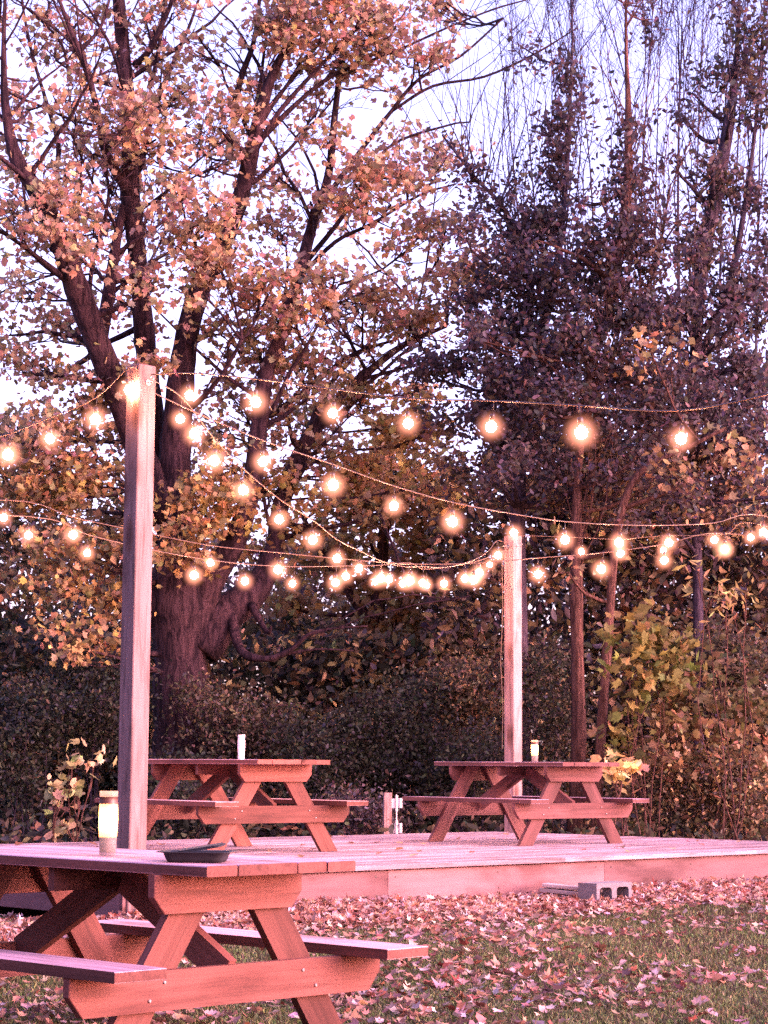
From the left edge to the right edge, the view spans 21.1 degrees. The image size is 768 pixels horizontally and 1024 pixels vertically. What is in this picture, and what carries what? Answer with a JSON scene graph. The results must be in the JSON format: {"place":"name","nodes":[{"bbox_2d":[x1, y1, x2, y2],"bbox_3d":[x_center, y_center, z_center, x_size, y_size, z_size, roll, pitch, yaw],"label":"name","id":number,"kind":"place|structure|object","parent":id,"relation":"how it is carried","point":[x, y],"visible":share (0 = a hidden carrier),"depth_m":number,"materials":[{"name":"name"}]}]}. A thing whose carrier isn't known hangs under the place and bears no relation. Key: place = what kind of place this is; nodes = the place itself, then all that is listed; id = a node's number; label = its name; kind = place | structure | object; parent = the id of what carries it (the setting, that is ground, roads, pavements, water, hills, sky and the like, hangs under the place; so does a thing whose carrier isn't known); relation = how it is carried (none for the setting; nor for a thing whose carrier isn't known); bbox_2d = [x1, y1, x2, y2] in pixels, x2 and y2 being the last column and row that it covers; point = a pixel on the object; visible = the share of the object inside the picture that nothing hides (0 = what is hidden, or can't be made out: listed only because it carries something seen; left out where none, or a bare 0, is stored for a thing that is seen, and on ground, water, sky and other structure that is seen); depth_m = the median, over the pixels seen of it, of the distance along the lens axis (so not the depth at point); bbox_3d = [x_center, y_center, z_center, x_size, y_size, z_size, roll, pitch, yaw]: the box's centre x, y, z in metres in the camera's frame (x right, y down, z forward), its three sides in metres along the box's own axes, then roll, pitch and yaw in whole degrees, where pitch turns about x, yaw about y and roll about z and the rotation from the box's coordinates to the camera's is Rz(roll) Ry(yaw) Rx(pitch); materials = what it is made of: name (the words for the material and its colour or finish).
{"place":"outdoors","nodes":[
{"label":"outdoors","id":0,"kind":"place"},
{"bbox_2d":[0,785,767,1023],"bbox_3d":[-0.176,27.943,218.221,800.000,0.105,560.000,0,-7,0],"label":"ground","id":1,"kind":"structure","parent":0,"point":[26,913],"depth_m":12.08,"materials":[{"name":"green plant"}]},
{"bbox_2d":[0,663,110,842],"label":"shrub","id":2,"kind":"object","parent":1,"relation":"on","point":[24,708],"visible":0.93,"depth_m":25.25,"materials":[{"name":"green plant"}]},
{"bbox_2d":[40,737,116,842],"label":"maple seedling","id":3,"kind":"object","parent":1,"relation":"on","point":[61,796],"visible":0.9,"depth_m":19.02,"materials":[{"name":"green plant"}]},
{"bbox_2d":[4,624,194,841],"bbox_3d":[-3.716,2.697,26.050,2.338,3.125,2.226,-2,-8,21],"label":"shrub","id":4,"kind":"object","parent":1,"relation":"on","point":[105,698],"visible":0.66,"depth_m":25.85,"materials":[{"name":"green plant"}]},
{"bbox_2d":[116,364,155,917],"bbox_3d":[-1.636,0.872,13.587,0.224,3.722,0.193,0,-7,5],"label":"wooden post","id":5,"kind":"object","parent":1,"relation":"on","point":[135,628],"visible":0.94,"depth_m":13.56,"materials":[{"name":"wood"}]},
{"bbox_2d":[0,366,137,459],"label":"string lights","id":6,"kind":"object","parent":5,"relation":"hanging from","point":[49,438],"visible":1,"depth_m":14.29,"materials":[{"name":"glass"}]},
{"bbox_2d":[156,382,510,586],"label":"string lights","id":7,"kind":"object","parent":5,"relation":"hanging from","point":[214,461],"visible":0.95,"depth_m":17.11,"materials":[{"name":"plastic"}]},
{"bbox_2d":[151,372,767,443],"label":"string lights","id":8,"kind":"object","parent":5,"relation":"hanging from","point":[581,431],"visible":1,"depth_m":11.73,"materials":[{"name":"glass"}]},
{"bbox_2d":[155,393,767,546],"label":"string lights","id":9,"kind":"object","parent":5,"relation":"hanging from","point":[332,484],"visible":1,"depth_m":15.78,"materials":[{"name":"rubber"}]},
{"bbox_2d":[92,719,229,839],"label":"shrub","id":10,"kind":"object","parent":1,"relation":"on","point":[156,754],"visible":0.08,"depth_m":24.98,"materials":[{"name":"green plant"}]},
{"bbox_2d":[148,748,271,839],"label":"shrub","id":11,"kind":"object","parent":1,"relation":"on","point":[189,792],"visible":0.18,"depth_m":23.18,"materials":[{"name":"green plant"}]},
{"bbox_2d":[0,845,427,1023],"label":"picnic table","id":12,"kind":"object","parent":1,"relation":"on","point":[129,972],"visible":0.99,"depth_m":7.68,"materials":[{"name":"brown wood"}]},
{"bbox_2d":[98,791,117,855],"bbox_3d":[-1.056,1.192,7.909,0.074,0.245,0.074,0,-7,0],"label":"candle","id":13,"kind":"object","parent":12,"relation":"on","point":[108,817],"visible":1,"depth_m":7.88,"materials":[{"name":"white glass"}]},
{"bbox_2d":[156,849,236,862],"bbox_3d":[-0.675,1.242,7.450,0.268,0.038,0.212,0,-7,7],"label":"food tray","id":14,"kind":"object","parent":12,"relation":"on","point":[201,856],"visible":1,"depth_m":7.37,"materials":[{"name":"black plastic"}]},
{"bbox_2d":[178,842,226,851],"bbox_3d":[-0.663,1.214,7.465,0.176,0.010,0.110,-11,-4,10],"label":"tray lid","id":15,"kind":"object","parent":14,"relation":"on","point":[204,847],"visible":0.97,"depth_m":7.43,"materials":[{"name":"black plastic"}]},
{"bbox_2d":[157,665,315,797],"bbox_3d":[-1.851,3.117,26.167,2.341,2.346,2.264,0,-7,0],"label":"shrub","id":16,"kind":"object","parent":1,"relation":"on","point":[247,722],"visible":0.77,"depth_m":25.85,"materials":[{"name":"green plant"}]},
{"bbox_2d":[0,0,576,839],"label":"maple tree","id":17,"kind":"object","parent":1,"relation":"on","point":[198,622],"visible":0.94,"depth_m":27.07,"materials":[{"name":"orange plant"}]},
{"bbox_2d":[257,676,408,835],"bbox_3d":[-0.691,3.078,25.122,1.996,2.179,2.032,0,-7,0],"label":"shrub","id":18,"kind":"object","parent":1,"relation":"on","point":[329,741],"visible":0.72,"depth_m":24.99,"materials":[{"name":"green plant"}]},
{"bbox_2d":[286,769,425,835],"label":"shrub","id":19,"kind":"object","parent":1,"relation":"on","point":[359,811],"visible":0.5,"depth_m":23.77,"materials":[{"name":"green plant"}]},
{"bbox_2d":[208,406,527,833],"bbox_3d":[-0.497,1.753,30.873,5.332,6.586,3.431,0,-7,0],"label":"maple tree","id":20,"kind":"object","parent":1,"relation":"on","point":[293,602],"visible":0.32,"depth_m":30.98,"materials":[{"name":"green plant"}]},
{"bbox_2d":[0,872,767,1023],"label":"fallen leaves","id":21,"kind":"object","parent":1,"relation":"on","point":[318,914],"visible":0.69,"depth_m":12.55,"materials":[{"name":"brown plant"}]},
{"bbox_2d":[540,887,600,896],"bbox_3d":[1.428,2.897,15.714,0.480,0.031,0.120,0,-6,32],"label":"scrap board","id":22,"kind":"object","parent":21,"relation":"on","point":[557,891],"visible":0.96,"depth_m":15.72,"materials":[{"name":"grey wood"}]},
{"bbox_2d":[542,883,602,892],"bbox_3d":[1.449,2.860,15.719,0.480,0.026,0.120,1,-6,26],"label":"scrap board","id":23,"kind":"object","parent":22,"relation":"on","point":[562,886],"visible":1,"depth_m":15.71,"materials":[{"name":"brown wood"}]},
{"bbox_2d":[0,349,767,839],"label":"woods","id":24,"kind":"object","parent":1,"relation":"on","point":[662,585],"visible":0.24,"depth_m":28.96,"materials":[{"name":"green plant"}]},
{"bbox_2d":[0,831,767,916],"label":"deck","id":25,"kind":"structure","parent":1,"relation":"on","point":[450,863],"depth_m":16.82,"materials":[{"name":"wood"}]},
{"bbox_2d":[95,759,367,851],"bbox_3d":[-1.300,2.459,17.349,1.510,0.755,1.877,6,-9,-38],"label":"picnic table","id":26,"kind":"object","parent":25,"relation":"on","point":[251,801],"visible":0.91,"depth_m":17.02,"materials":[{"name":"brown wood"}]},
{"bbox_2d":[238,735,244,758],"bbox_3d":[-1.200,1.977,17.358,0.062,0.205,0.062,0,-7,0],"label":"candle","id":27,"kind":"object","parent":26,"relation":"on","point":[241,745],"visible":0.97,"depth_m":17.33,"materials":[{"name":"wax"}]},
{"bbox_2d":[15,833,739,856],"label":"fallen leaves","id":28,"kind":"object","parent":25,"relation":"on","point":[397,848],"visible":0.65,"depth_m":18.03,"materials":[{"name":"brown plant"}]},
{"bbox_2d":[403,762,649,845],"bbox_3d":[1.330,2.744,19.519,1.510,0.754,1.806,6,-9,-38],"label":"picnic table","id":29,"kind":"object","parent":25,"relation":"on","point":[496,798],"visible":1,"depth_m":19.31,"materials":[{"name":"brown wood"}]},
{"bbox_2d":[531,740,537,761],"bbox_3d":[1.426,2.261,19.528,0.068,0.205,0.068,0,-7,0],"label":"candle","id":30,"kind":"object","parent":29,"relation":"on","point":[534,749],"visible":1,"depth_m":19.50,"materials":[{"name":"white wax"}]},
{"bbox_2d":[0,799,767,843],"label":"ground cover","id":31,"kind":"object","parent":1,"relation":"on","point":[12,838],"visible":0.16,"depth_m":23.71,"materials":[{"name":"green plant"}]},
{"bbox_2d":[383,793,401,833],"bbox_3d":[0.097,3.552,23.348,0.209,0.749,0.094,1,-7,-9],"label":"gate post","id":32,"kind":"object","parent":1,"relation":"on","point":[389,802],"visible":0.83,"depth_m":23.33,"materials":[{"name":"white paint"}]},
{"bbox_2d":[320,649,479,833],"bbox_3d":[0.275,2.947,25.540,2.156,2.554,2.173,0,-7,0],"label":"shrub","id":33,"kind":"object","parent":1,"relation":"on","point":[411,738],"visible":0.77,"depth_m":25.42,"materials":[{"name":"green plant"}]},
{"bbox_2d":[390,632,503,831],"bbox_3d":[1.041,2.938,26.325,1.870,2.776,2.165,-4,-8,32],"label":"shrub","id":34,"kind":"object","parent":1,"relation":"on","point":[479,676],"visible":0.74,"depth_m":26.11,"materials":[{"name":"green plant"}]},
{"bbox_2d":[391,708,559,832],"bbox_3d":[1.087,3.249,24.772,2.015,1.782,2.035,0,-7,0],"label":"shrub","id":35,"kind":"object","parent":1,"relation":"on","point":[442,780],"visible":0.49,"depth_m":24.60,"materials":[{"name":"green plant"}]},
{"bbox_2d":[385,0,628,822],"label":"vine covered tree","id":36,"kind":"object","parent":1,"relation":"on","point":[429,364],"visible":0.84,"depth_m":26.47,"materials":[{"name":"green plant"}]},
{"bbox_2d":[503,536,522,832],"bbox_3d":[1.418,2.063,22.679,0.224,3.617,0.193,0,-7,5],"label":"wooden post","id":37,"kind":"object","parent":1,"relation":"on","point":[512,661],"visible":0.85,"depth_m":22.69,"materials":[{"name":"wood"}]},
{"bbox_2d":[0,515,508,587],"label":"string lights","id":38,"kind":"object","parent":37,"relation":"hanging from","point":[193,574],"visible":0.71,"depth_m":20.21,"materials":[{"name":"plastic"}]},
{"bbox_2d":[500,565,502,746],"bbox_3d":[1.295,1.527,22.695,0.033,2.150,0.007,0,-7,0],"label":"power cord","id":39,"kind":"object","parent":37,"relation":"hanging from","point":[501,650],"visible":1,"depth_m":22.70,"materials":[{"name":"rubber"}]},
{"bbox_2d":[516,522,767,556],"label":"string lights","id":40,"kind":"object","parent":37,"relation":"hanging from","point":[621,553],"visible":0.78,"depth_m":21.54,"materials":[{"name":"rubber"}]},
{"bbox_2d":[447,0,605,832],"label":"bare tree","id":41,"kind":"object","parent":1,"relation":"on","point":[524,101],"visible":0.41,"depth_m":31.50,"materials":[{"name":"brown plant"}]},
{"bbox_2d":[480,622,613,833],"bbox_3d":[2.105,2.788,25.624,1.741,2.912,2.304,-5,-9,35],"label":"shrub","id":42,"kind":"object","parent":1,"relation":"on","point":[542,672],"visible":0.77,"depth_m":25.57,"materials":[{"name":"green plant"}]},
{"bbox_2d":[455,0,639,795],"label":"bare tree","id":43,"kind":"object","parent":1,"relation":"on","point":[516,206],"visible":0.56,"depth_m":29.73,"materials":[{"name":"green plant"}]},
{"bbox_2d":[504,0,643,831],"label":"bare tree","id":44,"kind":"object","parent":1,"relation":"on","point":[588,37],"visible":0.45,"depth_m":30.73,"materials":[{"name":"brown plant"}]},
{"bbox_2d":[498,0,656,279],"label":"bare tree","id":45,"kind":"object","parent":1,"relation":"on","point":[584,89],"visible":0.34,"depth_m":32.81,"materials":[{"name":"brown plant"}]},
{"bbox_2d":[578,881,631,901],"bbox_3d":[1.672,2.897,15.615,0.390,0.190,0.190,7,-9,-41],"label":"cinder block","id":46,"kind":"object","parent":1,"relation":"on","point":[611,890],"depth_m":15.54,"materials":[{"name":"concrete"}]},
{"bbox_2d":[451,0,765,834],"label":"vine covered tree","id":47,"kind":"object","parent":1,"relation":"on","point":[615,248],"visible":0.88,"depth_m":25.34,"materials":[{"name":"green plant"}]},
{"bbox_2d":[516,0,705,827],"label":"bare tree","id":48,"kind":"object","parent":1,"relation":"on","point":[657,139],"visible":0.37,"depth_m":31.37,"materials":[{"name":"brown plant"}]},
{"bbox_2d":[590,746,649,835],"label":"maple seedling","id":49,"kind":"object","parent":1,"relation":"on","point":[613,775],"visible":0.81,"depth_m":21.63,"materials":[{"name":"yellow plant"}]},
{"bbox_2d":[573,0,693,779],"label":"bare tree","id":50,"kind":"object","parent":1,"relation":"on","point":[614,48],"visible":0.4,"depth_m":32.16,"materials":[{"name":"brown plant"}]},
{"bbox_2d":[572,0,706,818],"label":"bare tree","id":51,"kind":"object","parent":1,"relation":"on","point":[637,93],"visible":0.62,"depth_m":30.03,"materials":[{"name":"brown plant"}]},
{"bbox_2d":[587,598,714,836],"bbox_3d":[2.994,2.481,23.490,1.355,3.011,1.102,4,-8,-28],"label":"young maple","id":52,"kind":"object","parent":1,"relation":"on","point":[647,644],"visible":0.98,"depth_m":23.45,"materials":[{"name":"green plant"}]},
{"bbox_2d":[542,319,767,834],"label":"slim tree","id":53,"kind":"object","parent":1,"relation":"on","point":[609,602],"visible":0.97,"depth_m":24.66,"materials":[{"name":"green plant"}]},
{"bbox_2d":[563,734,751,838],"bbox_3d":[3.245,3.397,24.268,2.399,1.648,2.136,0,-7,0],"label":"shrub","id":54,"kind":"object","parent":1,"relation":"on","point":[677,796],"visible":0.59,"depth_m":23.95,"materials":[{"name":"green plant"}]},
{"bbox_2d":[620,0,727,631],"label":"bare tree","id":55,"kind":"object","parent":1,"relation":"on","point":[679,62],"visible":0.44,"depth_m":32.85,"materials":[{"name":"brown plant"}]},
{"bbox_2d":[616,0,767,832],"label":"bare tree","id":56,"kind":"object","parent":1,"relation":"on","point":[701,48],"visible":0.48,"depth_m":30.77,"materials":[{"name":"brown plant"}]},
{"bbox_2d":[617,0,767,837],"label":"vine covered tree","id":57,"kind":"object","parent":1,"relation":"on","point":[742,372],"visible":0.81,"depth_m":26.29,"materials":[{"name":"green plant"}]},
{"bbox_2d":[619,629,767,839],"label":"shrub","id":58,"kind":"object","parent":1,"relation":"on","point":[677,718],"visible":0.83,"depth_m":23.78,"materials":[{"name":"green plant"}]},
{"bbox_2d":[641,0,767,824],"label":"bare tree","id":59,"kind":"object","parent":1,"relation":"on","point":[703,98],"visible":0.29,"depth_m":29.91,"materials":[{"name":"brown plant"}]},
{"bbox_2d":[643,603,767,838],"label":"shrub","id":60,"kind":"object","parent":1,"relation":"on","point":[721,646],"visible":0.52,"depth_m":25.84,"materials":[{"name":"green plant"}]},
{"bbox_2d":[661,0,767,681],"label":"bare tree","id":61,"kind":"object","parent":1,"relation":"on","point":[720,273],"visible":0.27,"depth_m":32.04,"materials":[{"name":"brown plant"}]},
{"bbox_2d":[662,718,767,840],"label":"shrub","id":62,"kind":"object","parent":1,"relation":"on","point":[753,790],"visible":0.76,"depth_m":23.71,"materials":[{"name":"green plant"}]},
{"bbox_2d":[672,555,764,839],"bbox_3d":[3.783,2.205,23.203,0.988,3.500,1.002,0,-7,0],"label":"sapling","id":63,"kind":"object","parent":1,"relation":"on","point":[728,600],"visible":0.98,"depth_m":23.12,"materials":[{"name":"brown plant"}]},
{"bbox_2d":[675,0,767,804],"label":"bare tree","id":64,"kind":"object","parent":1,"relation":"on","point":[759,138],"visible":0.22,"depth_m":31.29,"materials":[{"name":"brown plant"}]},
{"bbox_3d":[4.458,1.857,19.425,0.217,3.270,0.217,7,-10,-44],"label":"wooden post","id":65,"kind":"object","parent":1,"relation":"on","visible":0},
{"bbox_2d":[0,500,767,584],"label":"string lights","id":66,"kind":"object","parent":65,"relation":"hanging from","point":[409,579],"visible":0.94,"depth_m":18.38,"materials":[{"name":"rubber"}]},
{"bbox_2d":[0,0,767,767],"label":"sky","id":67,"kind":"structure","parent":0,"point":[363,122],"materials":[{"name":"white"}]}
]}

